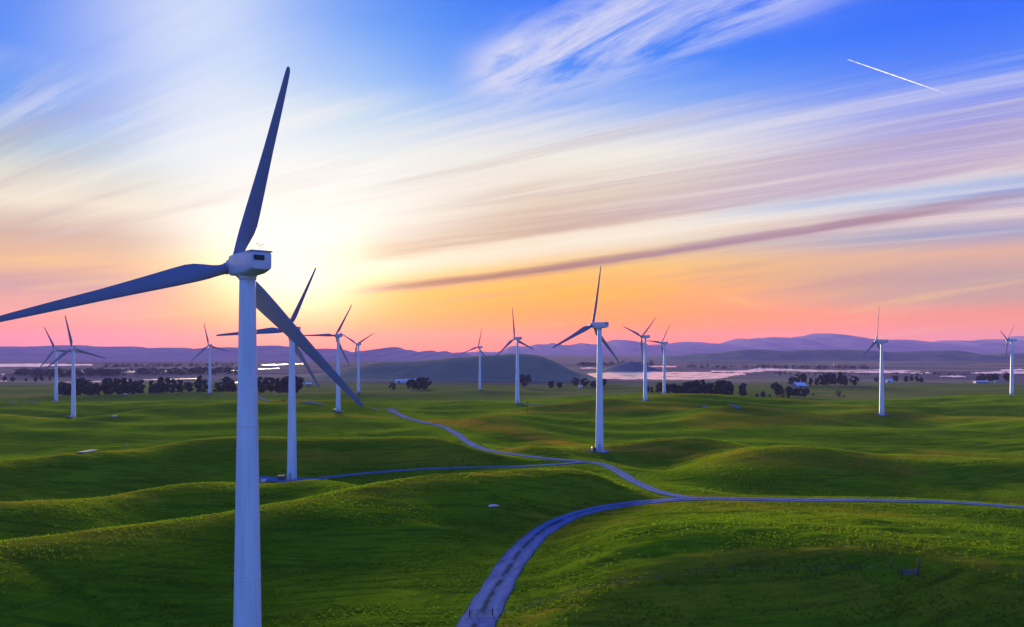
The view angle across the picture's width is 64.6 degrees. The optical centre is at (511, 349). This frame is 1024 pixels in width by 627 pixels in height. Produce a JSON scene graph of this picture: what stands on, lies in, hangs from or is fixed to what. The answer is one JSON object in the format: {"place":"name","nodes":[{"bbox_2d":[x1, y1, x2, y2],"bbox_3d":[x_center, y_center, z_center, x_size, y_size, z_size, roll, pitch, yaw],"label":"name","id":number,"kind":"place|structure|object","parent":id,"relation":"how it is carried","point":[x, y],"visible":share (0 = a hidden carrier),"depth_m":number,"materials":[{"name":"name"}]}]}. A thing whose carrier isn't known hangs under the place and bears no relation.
{"place":"outdoors","nodes":[
{"label":"outdoors","id":0,"kind":"place"},
{"bbox_2d":[0,363,92,366],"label":"water","id":1,"kind":"structure","parent":0,"point":[20,365],"depth_m":2679.65,"materials":[{"name":"blue liquid"}]},
{"bbox_2d":[0,345,512,361],"bbox_3d":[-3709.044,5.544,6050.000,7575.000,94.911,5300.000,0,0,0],"label":"mountain","id":2,"kind":"structure","parent":0,"point":[120,353],"depth_m":5083.68,"materials":[{"name":"purple stone"}]},
{"bbox_2d":[297,354,596,380],"bbox_3d":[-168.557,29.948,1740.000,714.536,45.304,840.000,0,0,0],"label":"hill","id":3,"kind":"structure","parent":0,"point":[501,367],"depth_m":1434.93,"materials":[{"name":"green plant"}]},
{"bbox_2d":[317,461,584,479],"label":"gravel track","id":4,"kind":"structure","parent":0,"point":[326,477],"depth_m":279.65,"materials":[{"name":"grey gravel"}]},
{"bbox_2d":[0,355,1023,626],"bbox_3d":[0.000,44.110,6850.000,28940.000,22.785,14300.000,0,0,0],"label":"ground","id":5,"kind":"structure","parent":0,"point":[932,415],"depth_m":212.04,"materials":[{"name":"green plant"}]},
{"bbox_2d":[58,382,66,395],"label":"tree","id":6,"kind":"object","parent":5,"relation":"on","point":[62,386],"visible":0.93,"depth_m":894.40,"materials":[{"name":"green plant"}]},
{"bbox_2d":[63,383,70,395],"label":"tree","id":7,"kind":"object","parent":5,"relation":"on","point":[68,386],"visible":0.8,"depth_m":898.83,"materials":[{"name":"green plant"}]},
{"bbox_2d":[75,377,91,395],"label":"tree","id":8,"kind":"object","parent":5,"relation":"on","point":[80,382],"visible":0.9,"depth_m":902.67,"materials":[{"name":"green plant"}]},
{"bbox_2d":[87,383,95,394],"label":"tree","id":9,"kind":"object","parent":5,"relation":"on","point":[91,390],"visible":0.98,"depth_m":901.13,"materials":[{"name":"green plant"}]},
{"bbox_2d":[95,383,101,394],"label":"tree","id":10,"kind":"object","parent":5,"relation":"on","point":[99,390],"visible":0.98,"depth_m":901.51,"materials":[{"name":"green plant"}]},
{"bbox_2d":[101,377,120,394],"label":"tree","id":11,"kind":"object","parent":5,"relation":"on","point":[109,385],"visible":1,"depth_m":902.97,"materials":[{"name":"green plant"}]},
{"bbox_2d":[119,378,128,393],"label":"tree","id":12,"kind":"object","parent":5,"relation":"on","point":[122,388],"visible":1,"depth_m":903.07,"materials":[{"name":"green plant"}]},
{"bbox_2d":[13,366,237,376],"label":"distant wood","id":13,"kind":"object","parent":5,"relation":"on","point":[36,372],"visible":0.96,"depth_m":1710.74,"materials":[{"name":"green plant"}]},
{"bbox_2d":[125,378,132,393],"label":"tree","id":14,"kind":"object","parent":5,"relation":"on","point":[128,381],"visible":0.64,"depth_m":907.06,"materials":[{"name":"green plant"}]},
{"bbox_2d":[129,380,141,393],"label":"tree","id":15,"kind":"object","parent":5,"relation":"on","point":[134,384],"visible":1,"depth_m":895.73,"materials":[{"name":"green plant"}]},
{"bbox_2d":[138,380,144,393],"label":"tree","id":16,"kind":"object","parent":5,"relation":"on","point":[142,388],"visible":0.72,"depth_m":910.74,"materials":[{"name":"green plant"}]},
{"bbox_2d":[148,380,153,392],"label":"tree","id":17,"kind":"object","parent":5,"relation":"on","point":[150,382],"visible":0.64,"depth_m":919.04,"materials":[{"name":"green plant"}]},
{"bbox_2d":[150,383,160,392],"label":"tree","id":18,"kind":"object","parent":5,"relation":"on","point":[156,387],"visible":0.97,"depth_m":907.09,"materials":[{"name":"green plant"}]},
{"bbox_2d":[157,376,164,392],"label":"tree","id":19,"kind":"object","parent":5,"relation":"on","point":[160,382],"visible":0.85,"depth_m":917.76,"materials":[{"name":"green plant"}]},
{"bbox_2d":[163,377,173,392],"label":"tree","id":20,"kind":"object","parent":5,"relation":"on","point":[167,384],"visible":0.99,"depth_m":898.19,"materials":[{"name":"green plant"}]},
{"bbox_2d":[103,362,236,367],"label":"distant wood","id":21,"kind":"object","parent":5,"relation":"on","point":[137,365],"visible":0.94,"depth_m":2558.00,"materials":[{"name":"green plant"}]},
{"bbox_2d":[170,379,176,392],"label":"tree","id":22,"kind":"object","parent":5,"relation":"on","point":[174,382],"visible":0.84,"depth_m":930.17,"materials":[{"name":"green plant"}]},
{"bbox_2d":[175,379,183,391],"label":"tree","id":23,"kind":"object","parent":5,"relation":"on","point":[179,385],"visible":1,"depth_m":916.81,"materials":[{"name":"green plant"}]},
{"bbox_2d":[0,66,362,626],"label":"wind turbine","id":24,"kind":"object","parent":5,"relation":"on","point":[244,266],"visible":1,"depth_m":87.03,"materials":[{"name":"metal"}]},
{"bbox_2d":[183,382,193,391],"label":"tree","id":25,"kind":"object","parent":5,"relation":"on","point":[188,386],"visible":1,"depth_m":897.31,"materials":[{"name":"green plant"}]},
{"bbox_2d":[193,375,201,391],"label":"tree","id":26,"kind":"object","parent":5,"relation":"on","point":[195,383],"visible":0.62,"depth_m":928.23,"materials":[{"name":"green plant"}]},
{"bbox_2d":[196,379,207,391],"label":"tree","id":27,"kind":"object","parent":5,"relation":"on","point":[204,385],"visible":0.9,"depth_m":898.89,"materials":[{"name":"green plant"}]},
{"bbox_2d":[213,382,224,391],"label":"tree","id":28,"kind":"object","parent":5,"relation":"on","point":[218,387],"visible":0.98,"depth_m":901.28,"materials":[{"name":"green plant"}]},
{"bbox_2d":[222,376,231,391],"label":"tree","id":29,"kind":"object","parent":5,"relation":"on","point":[226,380],"visible":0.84,"depth_m":955.83,"materials":[{"name":"green plant"}]},
{"bbox_2d":[230,380,236,391],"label":"tree","id":30,"kind":"object","parent":5,"relation":"on","point":[233,387],"visible":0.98,"depth_m":933.08,"materials":[{"name":"green plant"}]},
{"bbox_2d":[257,376,269,392],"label":"tree","id":31,"kind":"object","parent":5,"relation":"on","point":[262,387],"visible":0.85,"depth_m":930.30,"materials":[{"name":"green plant"}]},
{"bbox_2d":[268,377,274,392],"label":"tree","id":32,"kind":"object","parent":5,"relation":"on","point":[271,384],"visible":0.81,"depth_m":956.16,"materials":[{"name":"green plant"}]},
{"bbox_2d":[273,380,287,392],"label":"tree","id":33,"kind":"object","parent":5,"relation":"on","point":[278,386],"visible":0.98,"depth_m":930.62,"materials":[{"name":"green plant"}]},
{"bbox_2d":[279,379,288,392],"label":"tree","id":34,"kind":"object","parent":5,"relation":"on","point":[286,389],"visible":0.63,"depth_m":933.19,"materials":[{"name":"green plant"}]},
{"bbox_2d":[259,476,317,481],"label":"gravel pad","id":35,"kind":"object","parent":5,"relation":"on","point":[271,479],"visible":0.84,"depth_m":268.07,"materials":[{"name":"grey gravel"}]},
{"bbox_2d":[216,267,319,480],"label":"wind turbine","id":36,"kind":"object","parent":35,"relation":"on","point":[292,448],"visible":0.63,"depth_m":267.28,"materials":[{"name":"metal"}]},
{"bbox_2d":[282,375,300,389],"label":"tree","id":37,"kind":"object","parent":5,"relation":"on","point":[285,378],"visible":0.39,"depth_m":940.37,"materials":[{"name":"green plant"}]},
{"bbox_2d":[295,377,304,392],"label":"tree","id":38,"kind":"object","parent":5,"relation":"on","point":[300,380],"visible":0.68,"depth_m":944.31,"materials":[{"name":"green plant"}]},
{"bbox_2d":[395,379,405,382],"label":"shed","id":39,"kind":"structure","parent":5,"relation":"on","point":[400,380],"depth_m":1286.01,"materials":[{"name":"metal"}]},
{"bbox_2d":[407,379,415,388],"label":"tree","id":40,"kind":"object","parent":5,"relation":"on","point":[409,383],"visible":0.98,"depth_m":1043.76,"materials":[{"name":"green plant"}]},
{"bbox_2d":[412,381,421,389],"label":"tree","id":41,"kind":"object","parent":5,"relation":"on","point":[416,386],"visible":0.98,"depth_m":1040.41,"materials":[{"name":"green plant"}]},
{"bbox_2d":[415,377,428,388],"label":"tree","id":42,"kind":"object","parent":5,"relation":"on","point":[423,380],"visible":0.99,"depth_m":1042.39,"materials":[{"name":"green plant"}]},
{"bbox_2d":[519,374,528,387],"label":"tree","id":43,"kind":"object","parent":5,"relation":"on","point":[523,378],"visible":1,"depth_m":1116.83,"materials":[{"name":"green plant"}]},
{"bbox_2d":[571,377,578,385],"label":"tree","id":44,"kind":"object","parent":5,"relation":"on","point":[575,381],"visible":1,"depth_m":1173.12,"materials":[{"name":"green plant"}]},
{"bbox_2d":[580,378,588,386],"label":"tree","id":45,"kind":"object","parent":5,"relation":"on","point":[584,384],"visible":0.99,"depth_m":1135.99,"materials":[{"name":"green plant"}]},
{"bbox_2d":[657,382,670,392],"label":"tree","id":46,"kind":"object","parent":5,"relation":"on","point":[661,387],"visible":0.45,"depth_m":894.47,"materials":[{"name":"green plant"}]},
{"bbox_2d":[671,383,678,392],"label":"tree","id":47,"kind":"object","parent":5,"relation":"on","point":[674,388],"visible":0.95,"depth_m":905.47,"materials":[{"name":"green plant"}]},
{"bbox_2d":[678,382,687,392],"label":"tree","id":48,"kind":"object","parent":5,"relation":"on","point":[683,389],"visible":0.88,"depth_m":894.98,"materials":[{"name":"green plant"}]},
{"bbox_2d":[683,381,694,392],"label":"tree","id":49,"kind":"object","parent":5,"relation":"on","point":[686,387],"visible":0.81,"depth_m":890.62,"materials":[{"name":"green plant"}]},
{"bbox_2d":[688,380,702,393],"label":"tree","id":50,"kind":"object","parent":5,"relation":"on","point":[694,389],"visible":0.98,"depth_m":885.98,"materials":[{"name":"green plant"}]},
{"bbox_2d":[695,379,706,393],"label":"tree","id":51,"kind":"object","parent":5,"relation":"on","point":[701,381],"visible":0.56,"depth_m":896.86,"materials":[{"name":"green plant"}]},
{"bbox_2d":[504,564,905,617],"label":"wire fence","id":52,"kind":"object","parent":5,"relation":"on","point":[859,568],"visible":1,"depth_m":138.67,"materials":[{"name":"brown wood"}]},
{"bbox_2d":[701,382,712,393],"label":"tree","id":53,"kind":"object","parent":5,"relation":"on","point":[709,385],"visible":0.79,"depth_m":895.29,"materials":[{"name":"green plant"}]},
{"bbox_2d":[713,380,719,393],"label":"tree","id":54,"kind":"object","parent":5,"relation":"on","point":[715,390],"visible":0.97,"depth_m":895.27,"materials":[{"name":"green plant"}]},
{"bbox_2d":[715,380,729,394],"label":"tree","id":55,"kind":"object","parent":5,"relation":"on","point":[720,389],"visible":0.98,"depth_m":892.34,"materials":[{"name":"green plant"}]},
{"bbox_2d":[721,380,733,394],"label":"tree","id":56,"kind":"object","parent":5,"relation":"on","point":[730,385],"visible":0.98,"depth_m":891.29,"materials":[{"name":"green plant"}]},
{"bbox_2d":[738,383,747,395],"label":"tree","id":57,"kind":"object","parent":5,"relation":"on","point":[742,388],"visible":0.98,"depth_m":874.97,"materials":[{"name":"green plant"}]},
{"bbox_2d":[770,382,785,395],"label":"tree","id":58,"kind":"object","parent":5,"relation":"on","point":[778,389],"visible":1,"depth_m":867.49,"materials":[{"name":"green plant"}]},
{"bbox_2d":[785,386,793,395],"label":"tree","id":59,"kind":"object","parent":5,"relation":"on","point":[788,389],"visible":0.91,"depth_m":870.16,"materials":[{"name":"green plant"}]},
{"bbox_2d":[787,377,794,384],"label":"tree","id":60,"kind":"object","parent":5,"relation":"on","point":[791,380],"visible":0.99,"depth_m":1179.77,"materials":[{"name":"green plant"}]},
{"bbox_2d":[789,387,799,397],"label":"tree","id":61,"kind":"object","parent":5,"relation":"on","point":[796,390],"visible":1,"depth_m":863.52,"materials":[{"name":"green plant"}]},
{"bbox_2d":[790,382,807,386],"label":"barn","id":62,"kind":"structure","parent":5,"relation":"on","point":[799,384],"depth_m":1126.38,"materials":[{"name":"grey metal"}]},
{"bbox_2d":[795,374,803,381],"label":"tree","id":63,"kind":"object","parent":5,"relation":"on","point":[798,378],"visible":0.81,"depth_m":1190.57,"materials":[{"name":"green plant"}]},
{"bbox_2d":[800,373,806,382],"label":"tree","id":64,"kind":"object","parent":5,"relation":"on","point":[804,375],"visible":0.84,"depth_m":1183.73,"materials":[{"name":"green plant"}]},
{"bbox_2d":[800,388,809,396],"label":"tree","id":65,"kind":"object","parent":5,"relation":"on","point":[804,393],"visible":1,"depth_m":858.79,"materials":[{"name":"green plant"}]},
{"bbox_2d":[817,374,826,385],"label":"tree","id":66,"kind":"object","parent":5,"relation":"on","point":[821,378],"visible":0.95,"depth_m":1175.13,"materials":[{"name":"green plant"}]},
{"bbox_2d":[823,372,835,385],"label":"tree","id":67,"kind":"object","parent":5,"relation":"on","point":[829,378],"visible":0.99,"depth_m":1166.33,"materials":[{"name":"green plant"}]},
{"bbox_2d":[836,372,842,384],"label":"tree","id":68,"kind":"object","parent":5,"relation":"on","point":[838,379],"visible":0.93,"depth_m":1183.61,"materials":[{"name":"green plant"}]},
{"bbox_2d":[840,375,847,385],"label":"tree","id":69,"kind":"object","parent":5,"relation":"on","point":[844,379],"visible":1,"depth_m":1171.76,"materials":[{"name":"green plant"}]},
{"bbox_2d":[848,375,859,384],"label":"tree","id":70,"kind":"object","parent":5,"relation":"on","point":[855,380],"visible":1,"depth_m":1170.67,"materials":[{"name":"green plant"}]},
{"bbox_2d":[775,371,1022,375],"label":"distant wood","id":71,"kind":"object","parent":5,"relation":"on","point":[934,373],"visible":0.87,"depth_m":1695.84,"materials":[{"name":"green plant"}]},
{"bbox_2d":[902,568,918,576],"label":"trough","id":72,"kind":"object","parent":5,"relation":"on","point":[914,570],"visible":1,"depth_m":135.47,"materials":[{"name":"grey metal"}]},
{"bbox_2d":[986,373,994,380],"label":"tree","id":73,"kind":"object","parent":5,"relation":"on","point":[990,377],"visible":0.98,"depth_m":1324.22,"materials":[{"name":"green plant"}]},
{"bbox_2d":[1003,373,1009,381],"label":"tree","id":74,"kind":"object","parent":5,"relation":"on","point":[1006,377],"visible":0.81,"depth_m":1318.25,"materials":[{"name":"green plant"}]},
{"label":"gravel pad","id":75,"kind":"structure","parent":5,"relation":"on","visible":0},
{"bbox_2d":[862,314,887,415],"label":"wind turbine","id":76,"kind":"object","parent":75,"relation":"on","point":[881,393],"visible":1,"depth_m":550.25,"materials":[{"name":"metal"}]},
{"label":"gravel pad","id":77,"kind":"structure","parent":5,"relation":"on","visible":0},
{"bbox_2d":[304,305,351,411],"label":"wind turbine","id":78,"kind":"object","parent":77,"relation":"on","point":[337,336],"visible":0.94,"depth_m":529.37,"materials":[{"name":"metal"}]},
{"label":"gravel pad","id":79,"kind":"structure","parent":5,"relation":"on","visible":0},
{"bbox_2d":[623,317,655,400],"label":"wind turbine","id":80,"kind":"object","parent":79,"relation":"on","point":[645,337],"visible":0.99,"depth_m":629.69,"materials":[{"name":"metal"}]},
{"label":"gravel pad","id":81,"kind":"structure","parent":5,"relation":"on","visible":0},
{"bbox_2d":[191,325,229,393],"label":"wind turbine","id":82,"kind":"object","parent":81,"relation":"on","point":[209,377],"visible":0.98,"depth_m":842.44,"materials":[{"name":"metal"}]},
{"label":"gravel pad","id":83,"kind":"structure","parent":5,"relation":"on","visible":0},
{"bbox_2d":[339,332,373,392],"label":"wind turbine","id":84,"kind":"object","parent":83,"relation":"on","point":[358,371],"visible":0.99,"depth_m":832.45,"materials":[{"name":"metal"}]},
{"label":"gravel pad","id":85,"kind":"structure","parent":5,"relation":"on","visible":0},
{"bbox_2d":[647,325,669,393],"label":"wind turbine","id":86,"kind":"object","parent":85,"relation":"on","point":[664,367],"visible":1,"depth_m":794.50,"materials":[{"name":"metal"}]},
{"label":"gravel pad","id":87,"kind":"structure","parent":5,"relation":"on","visible":0},
{"bbox_2d":[463,329,487,389],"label":"wind turbine","id":88,"kind":"object","parent":87,"relation":"on","point":[479,348],"visible":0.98,"depth_m":944.95,"materials":[{"name":"metal"}]},
{"bbox_2d":[0,0,1023,352],"label":"sky","id":89,"kind":"structure","parent":0,"point":[442,169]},
{"bbox_2d":[848,59,911,81],"bbox_3d":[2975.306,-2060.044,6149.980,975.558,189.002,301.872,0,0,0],"label":"contrail","id":90,"kind":"object","parent":89,"relation":"in","point":[883,71],"visible":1,"depth_m":6097.18,"materials":[{"name":"white"}]},
{"bbox_2d":[388,409,697,498],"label":"gravel road","id":91,"kind":"structure","parent":0,"point":[616,470],"depth_m":288.10,"materials":[{"name":"grey gravel"}]},
{"bbox_2d":[602,362,661,371],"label":"hill","id":92,"kind":"structure","parent":0,"point":[630,367],"depth_m":1992.12,"materials":[{"name":"grey"}]},
{"bbox_2d":[588,372,745,379],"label":"water","id":93,"kind":"structure","parent":0,"point":[659,375],"depth_m":1631.79,"materials":[{"name":"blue liquid"}]},
{"bbox_2d":[455,333,1023,354],"bbox_3d":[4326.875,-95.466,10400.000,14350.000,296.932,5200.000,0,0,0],"label":"mountain","id":94,"kind":"structure","parent":0,"point":[821,341],"depth_m":10039.82,"materials":[{"name":"purple"}]},
{"bbox_2d":[455,497,1023,626],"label":"gravel road","id":95,"kind":"structure","parent":0,"point":[495,591],"depth_m":162.34,"materials":[{"name":"grey gravel"}]},
{"bbox_2d":[469,608,492,615],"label":"farm gate","id":96,"kind":"structure","parent":95,"relation":"on","point":[470,613],"depth_m":126.56,"materials":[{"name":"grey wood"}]},
{"bbox_2d":[687,364,868,368],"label":"distant wood","id":97,"kind":"object","parent":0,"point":[784,366],"visible":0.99,"depth_m":2276.14,"materials":[{"name":"green plant"}]},
{"bbox_2d":[711,368,932,373],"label":"water","id":98,"kind":"structure","parent":0,"point":[772,369],"depth_m":1934.35,"materials":[{"name":"blue liquid"}]},
{"bbox_2d":[629,349,1023,361],"bbox_3d":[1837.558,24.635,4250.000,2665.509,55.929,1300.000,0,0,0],"label":"hill","id":99,"kind":"structure","parent":0,"point":[834,355],"depth_m":3906.91,"materials":[{"name":"purple"}]},
{"bbox_2d":[885,363,967,364],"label":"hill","id":100,"kind":"structure","parent":0,"point":[923,364],"depth_m":2839.43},
{"bbox_2d":[971,371,1023,373],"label":"water","id":101,"kind":"structure","parent":0,"point":[1015,372],"depth_m":1848.66,"materials":[{"name":"blue liquid"}]},
{"label":"water","id":102,"kind":"structure","parent":0,"visible":0},
{"bbox_2d":[577,361,653,366],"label":"distant wood","id":103,"kind":"object","parent":102,"relation":"on","point":[607,364],"visible":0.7,"depth_m":2683.83,"materials":[{"name":"green plant"}]},
{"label":"gravel pad","id":104,"kind":"structure","parent":0,"visible":0},
{"bbox_2d":[552,266,618,452],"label":"wind turbine","id":105,"kind":"object","parent":104,"relation":"on","point":[597,327],"visible":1,"depth_m":320.13,"materials":[{"name":"metal"}]},
{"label":"gravel pad","id":106,"kind":"structure","parent":0,"visible":0},
{"bbox_2d":[43,316,103,417],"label":"wind turbine","id":107,"kind":"object","parent":106,"relation":"on","point":[73,399],"visible":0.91,"depth_m":577.66,"materials":[{"name":"metal"}]},
{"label":"gravel pad","id":108,"kind":"structure","parent":0,"visible":0},
{"bbox_2d":[495,308,533,403],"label":"wind turbine","id":109,"kind":"object","parent":108,"relation":"on","point":[517,396],"visible":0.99,"depth_m":618.53,"materials":[{"name":"metal"}]},
{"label":"gravel pad","id":110,"kind":"structure","parent":0,"visible":0},
{"bbox_2d":[38,327,79,401],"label":"wind turbine","id":111,"kind":"object","parent":110,"relation":"on","point":[55,383],"visible":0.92,"depth_m":776.86,"materials":[{"name":"metal"}]},
{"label":"gravel pad","id":112,"kind":"structure","parent":0,"visible":0},
{"bbox_2d":[1000,326,1016,394],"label":"wind turbine","id":113,"kind":"object","parent":112,"relation":"on","point":[1011,374],"visible":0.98,"depth_m":735.94,"materials":[{"name":"metal"}]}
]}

